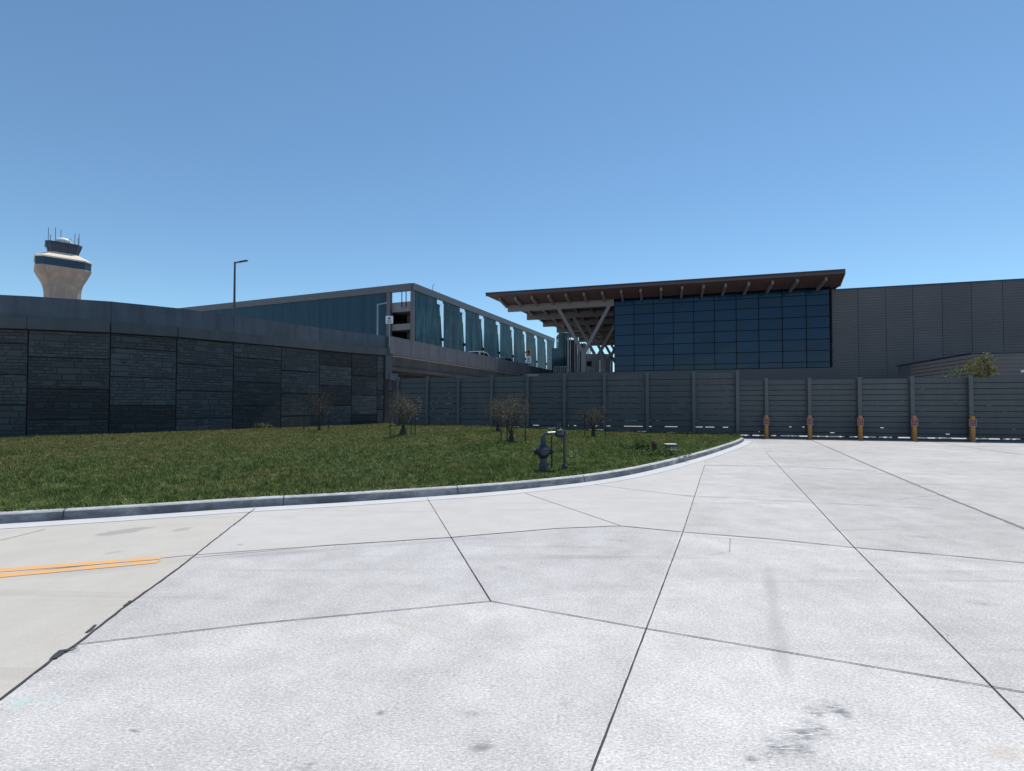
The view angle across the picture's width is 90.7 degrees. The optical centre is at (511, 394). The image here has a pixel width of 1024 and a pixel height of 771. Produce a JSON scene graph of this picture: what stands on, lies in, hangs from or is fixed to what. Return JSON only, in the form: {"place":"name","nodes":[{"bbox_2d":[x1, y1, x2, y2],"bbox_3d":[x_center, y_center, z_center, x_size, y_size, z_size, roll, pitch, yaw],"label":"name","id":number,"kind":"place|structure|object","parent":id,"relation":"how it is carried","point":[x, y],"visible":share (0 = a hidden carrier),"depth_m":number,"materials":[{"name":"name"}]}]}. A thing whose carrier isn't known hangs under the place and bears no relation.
{"place":"outdoors","nodes":[
{"label":"outdoors","id":0,"kind":"place"},
{"bbox_2d":[233,260,247,315],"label":"street lamp","id":1,"kind":"object","parent":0,"point":[234,298],"visible":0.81,"depth_m":42.16,"materials":[{"name":"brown metal"}]},
{"bbox_2d":[180,283,554,408],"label":"parking garage","id":2,"kind":"structure","parent":0,"point":[421,316],"depth_m":98.96,"materials":[{"name":"teal metal"}]},
{"bbox_2d":[0,423,741,511],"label":"lawn ground","id":3,"kind":"structure","parent":0,"point":[344,468],"depth_m":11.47,"materials":[{"name":"green plant"}]},
{"bbox_2d":[253,422,274,428],"bbox_3d":[-15.138,1.923,30.867,1.216,0.555,1.000,0,-1,0],"label":"weed clump","id":4,"kind":"object","parent":3,"relation":"on","point":[262,425],"visible":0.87,"depth_m":30.77,"materials":[{"name":"green plant"}]},
{"bbox_2d":[292,381,341,429],"bbox_3d":[-11.286,0.632,29.958,2.972,3.064,2.756,-1,-2,33],"label":"young tree","id":5,"kind":"object","parent":3,"relation":"on","point":[320,415],"visible":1,"depth_m":29.76,"materials":[{"name":"brown plant"}]},
{"bbox_2d":[386,387,422,435],"bbox_3d":[-4.663,0.684,22.107,1.937,2.327,2.462,1,-1,-24],"label":"young tree","id":6,"kind":"object","parent":3,"relation":"on","point":[403,425],"visible":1,"depth_m":22.19,"materials":[{"name":"brown plant"}]},
{"bbox_2d":[482,390,518,430],"bbox_3d":[-0.540,0.760,25.416,2.057,2.290,2.528,0,-1,20],"label":"young tree","id":7,"kind":"object","parent":3,"relation":"on","point":[498,424],"visible":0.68,"depth_m":25.21,"materials":[{"name":"brown plant"}]},
{"bbox_2d":[500,413,501,439],"bbox_3d":[-0.420,1.294,19.296,0.049,1.223,0.034,0,-1,0],"label":"stake","id":8,"kind":"object","parent":3,"relation":"on","point":[500,427],"visible":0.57,"depth_m":19.30,"materials":[{"name":"brown wood"}]},
{"bbox_2d":[487,389,531,442],"bbox_3d":[0.079,0.741,19.131,1.777,2.234,2.323,1,-1,-29],"label":"young tree","id":9,"kind":"object","parent":3,"relation":"on","point":[511,432],"visible":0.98,"depth_m":19.08,"materials":[{"name":"brown plant"}]},
{"bbox_2d":[533,423,567,471],"bbox_3d":[0.891,1.255,11.684,0.816,1.212,0.397,1,-2,-32],"label":"hydrant pipe assembly","id":10,"kind":"object","parent":3,"relation":"on","point":[543,451],"visible":0.91,"depth_m":11.57,"materials":[{"name":"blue metal"}]},
{"bbox_2d":[551,436,552,467],"bbox_3d":[0.947,1.419,12.028,0.036,0.890,0.029,0,-1,0],"label":"stake","id":11,"kind":"object","parent":3,"relation":"on","point":[551,455],"visible":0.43,"depth_m":12.02,"materials":[{"name":"black metal"}]},
{"bbox_2d":[560,449,587,457],"bbox_3d":[1.779,1.697,14.463,0.732,0.390,0.411,-1,-1,25],"label":"weed clump","id":12,"kind":"object","parent":3,"relation":"on","point":[571,454],"visible":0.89,"depth_m":14.45,"materials":[{"name":"green plant"}]},
{"bbox_2d":[571,403,609,435],"bbox_3d":[3.563,1.076,23.590,2.194,1.873,1.823,0,-1,0],"label":"young tree","id":13,"kind":"object","parent":3,"relation":"on","point":[593,422],"visible":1,"depth_m":23.45,"materials":[{"name":"brown plant"}]},
{"bbox_2d":[619,438,658,449],"bbox_3d":[4.378,1.721,17.308,1.396,0.496,0.866,0,-1,0],"label":"weed clump","id":14,"kind":"object","parent":3,"relation":"on","point":[642,443],"visible":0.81,"depth_m":17.29,"materials":[{"name":"green plant"}]},
{"bbox_2d":[651,439,657,449],"bbox_3d":[4.631,1.682,16.447,0.230,0.480,0.224,0,-1,0],"label":"vent pipe","id":15,"kind":"object","parent":3,"relation":"on","point":[654,443],"visible":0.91,"depth_m":16.38,"materials":[{"name":"brown metal"}]},
{"bbox_2d":[637,447,691,457],"bbox_3d":[4.610,1.762,15.331,1.601,0.399,1.176,0,-1,21],"label":"weed clump","id":16,"kind":"object","parent":3,"relation":"on","point":[665,452],"visible":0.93,"depth_m":15.10,"materials":[{"name":"green plant"}]},
{"bbox_2d":[664,443,676,449],"bbox_3d":[5.365,1.793,17.093,0.560,0.275,0.400,0,-1,0],"label":"utility box","id":17,"kind":"object","parent":3,"relation":"on","point":[669,445],"visible":0.55,"depth_m":16.95,"materials":[{"name":"metal"}]},
{"bbox_2d":[0,419,1023,770],"bbox_3d":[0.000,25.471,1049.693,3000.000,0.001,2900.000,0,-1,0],"label":"pavement","id":18,"kind":"structure","parent":0,"point":[472,683],"depth_m":3.47,"materials":[{"name":"concrete"}]},
{"bbox_2d":[33,228,91,298],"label":"control tower","id":19,"kind":"structure","parent":18,"relation":"on","point":[62,268],"depth_m":149.33,"materials":[{"name":"beige concrete"}]},
{"bbox_2d":[0,512,248,697],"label":"pavement slab","id":20,"kind":"structure","parent":18,"relation":"on","point":[44,617],"depth_m":4.92,"materials":[{"name":"beige concrete"}]},
{"bbox_2d":[0,556,160,576],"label":"road marking","id":21,"kind":"object","parent":20,"relation":"on","point":[65,565],"visible":1,"depth_m":5.19,"materials":[{"name":"orange paint"}]},
{"bbox_2d":[0,295,413,436],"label":"retaining wall","id":22,"kind":"structure","parent":18,"relation":"on","point":[74,366],"depth_m":27.14,"materials":[{"name":"stone"}]},
{"bbox_2d":[0,438,743,523],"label":"kerb","id":23,"kind":"structure","parent":18,"relation":"on","point":[22,516],"depth_m":8.55,"materials":[{"name":"concrete"}]},
{"bbox_2d":[62,468,651,519],"bbox_3d":[3.139,1.902,14.536,23.946,0.150,3.056,1,-2,-43],"label":"kerb joint","id":24,"kind":"object","parent":23,"relation":"on","point":[283,501],"visible":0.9,"depth_m":8.38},
{"bbox_2d":[0,441,751,528],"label":"gutter","id":25,"kind":"object","parent":18,"relation":"on","point":[208,512],"visible":1,"depth_m":8.56,"materials":[{"name":"concrete"}]},
{"bbox_2d":[192,460,704,557],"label":"pavement slab","id":26,"kind":"structure","parent":18,"relation":"on","point":[259,531],"depth_m":7.56,"materials":[{"name":"grey concrete"}]},
{"bbox_2d":[383,336,553,422],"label":"road bridge","id":27,"kind":"structure","parent":18,"relation":"on","point":[405,368],"depth_m":48.89,"materials":[{"name":"concrete"}]},
{"bbox_2d":[386,316,392,346],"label":"road sign","id":28,"kind":"object","parent":27,"relation":"on","point":[389,320],"visible":1,"depth_m":40.68,"materials":[{"name":"white metal"}]},
{"bbox_2d":[393,355,520,374],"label":"bridge deck","id":29,"kind":"structure","parent":27,"relation":"on","point":[452,364],"depth_m":50.10,"materials":[{"name":"grey concrete"}]},
{"bbox_2d":[377,302,386,334],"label":"street lamp","id":30,"kind":"object","parent":29,"relation":"on","point":[377,315],"visible":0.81,"depth_m":56.13,"materials":[{"name":"grey metal"}]},
{"bbox_2d":[470,351,489,356],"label":"car","id":31,"kind":"object","parent":29,"relation":"on","point":[482,353],"visible":0.05,"depth_m":58.05,"materials":[{"name":"silver metal"}]},
{"bbox_2d":[0,462,1023,770],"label":"pavement joint","id":32,"kind":"object","parent":18,"relation":"on","point":[60,652],"visible":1,"depth_m":3.66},
{"bbox_2d":[2,439,1023,571],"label":"pavement joint","id":33,"kind":"object","parent":18,"relation":"on","point":[651,528],"visible":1,"depth_m":7.48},
{"bbox_2d":[396,371,739,432],"bbox_3d":[2.337,0.573,29.636,20.223,3.540,0.202,0,-1,16],"label":"fence","id":34,"kind":"object","parent":18,"relation":"on","point":[693,402],"visible":0.85,"depth_m":29.08,"materials":[{"name":"grey metal"}]},
{"bbox_2d":[539,372,613,414],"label":"deck wall","id":35,"kind":"structure","parent":18,"relation":"on","point":[576,373],"depth_m":65.00,"materials":[{"name":"grey concrete"}]},
{"bbox_2d":[554,366,570,372],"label":"railing","id":36,"kind":"object","parent":35,"relation":"on","point":[562,369],"visible":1,"depth_m":65.72,"materials":[{"name":"grey metal"}]},
{"bbox_2d":[485,269,845,416],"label":"terminal building","id":37,"kind":"structure","parent":18,"relation":"on","point":[775,326],"depth_m":61.04,"materials":[{"name":"blue glass"}]},
{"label":"kerbside deck","id":38,"kind":"structure","parent":37,"relation":"on","visible":0},
{"bbox_2d":[524,348,532,363],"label":"road sign","id":39,"kind":"object","parent":38,"relation":"on","point":[528,352],"visible":0.98,"depth_m":68.37,"materials":[{"name":"white metal"}]},
{"bbox_2d":[552,333,567,372],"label":"stair tower","id":40,"kind":"structure","parent":38,"relation":"on","point":[559,355],"depth_m":126.76,"materials":[{"name":"teal glass"}]},
{"bbox_2d":[566,337,577,372],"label":"fin screen","id":41,"kind":"object","parent":38,"relation":"on","point":[571,353],"visible":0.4,"depth_m":85.01,"materials":[{"name":"metal"}]},
{"bbox_2d":[578,343,591,371],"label":"fin screen","id":42,"kind":"object","parent":38,"relation":"on","point":[583,345],"visible":0.32,"depth_m":91.79,"materials":[{"name":"metal"}]},
{"bbox_2d":[599,360,601,371],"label":"column","id":43,"kind":"structure","parent":38,"relation":"on","point":[600,365],"depth_m":103.91,"materials":[{"name":"metal"}]},
{"bbox_2d":[764,415,768,438],"bbox_3d":[13.041,1.629,25.927,0.256,1.220,0.240,-1,-1,23],"label":"bollard","id":44,"kind":"object","parent":18,"relation":"on","point":[766,424],"visible":1,"depth_m":25.86,"materials":[{"name":"metal"}]},
{"bbox_2d":[807,415,812,438],"bbox_3d":[14.947,1.616,25.375,0.256,1.220,0.240,-1,-1,26],"label":"bollard","id":45,"kind":"object","parent":18,"relation":"on","point":[809,421],"visible":0.97,"depth_m":25.30,"materials":[{"name":"metal"}]},
{"bbox_2d":[857,415,863,439],"bbox_3d":[17.061,1.602,24.762,0.256,1.220,0.240,-1,-1,29],"label":"bollard","id":46,"kind":"object","parent":18,"relation":"on","point":[860,421],"visible":0.98,"depth_m":24.69,"materials":[{"name":"metal"}]},
{"bbox_2d":[739,376,1023,439],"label":"fence","id":47,"kind":"object","parent":18,"relation":"on","point":[950,406],"visible":0.91,"depth_m":25.00,"materials":[{"name":"grey metal"}]},
{"bbox_2d":[741,436,1023,441],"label":"fence kerb","id":48,"kind":"structure","parent":18,"relation":"on","point":[923,439],"depth_m":24.69,"materials":[{"name":"grey concrete"}]},
{"bbox_2d":[911,415,917,440],"bbox_3d":[19.213,1.588,24.139,0.256,1.220,0.240,-1,-2,33],"label":"bollard","id":49,"kind":"object","parent":18,"relation":"on","point":[914,422],"visible":0.99,"depth_m":24.07,"materials":[{"name":"metal"}]},
{"bbox_2d":[830,278,1023,416],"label":"cladded building","id":50,"kind":"structure","parent":18,"relation":"on","point":[881,332],"depth_m":55.30,"materials":[{"name":"grey metal"}]},
{"bbox_2d":[896,351,1023,422],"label":"plank clad block","id":51,"kind":"structure","parent":18,"relation":"on","point":[1009,364],"depth_m":39.52,"materials":[{"name":"grey wood"}]},
{"bbox_2d":[944,363,976,388],"bbox_3d":[28.036,0.242,31.539,1.672,4.451,1.730,1,-1,-26],"label":"tree","id":52,"kind":"object","parent":18,"relation":"on","point":[961,372],"visible":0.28,"depth_m":31.50,"materials":[{"name":"green plant"}]},
{"bbox_2d":[969,416,976,441],"bbox_3d":[21.412,1.574,23.501,0.256,1.220,0.240,-1,-2,36],"label":"bollard","id":53,"kind":"object","parent":18,"relation":"on","point":[972,422],"visible":1,"depth_m":23.44,"materials":[{"name":"metal"}]},
{"bbox_2d":[963,353,998,417],"bbox_3d":[28.612,-0.076,31.081,2.003,5.066,2.062,1,-1,-23],"label":"tree","id":54,"kind":"object","parent":18,"relation":"on","point":[988,371],"visible":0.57,"depth_m":30.76,"materials":[{"name":"green plant"}]},
{"bbox_2d":[0,0,1023,371],"label":"sky","id":55,"kind":"structure","parent":0,"point":[469,149],"materials":[{"name":"blue"}]},
{"bbox_2d":[586,354,612,371],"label":"distant building","id":56,"kind":"structure","parent":0,"point":[603,362],"depth_m":150.26,"materials":[{"name":"grey"}]},
{"bbox_2d":[741,435,1019,439],"bbox_3d":[19.898,2.165,25.594,16.310,0.132,1.116,0,-1,16],"label":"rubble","id":57,"kind":"object","parent":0,"point":[879,437],"visible":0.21,"depth_m":26.00,"materials":[{"name":"grey stone"}]}
]}

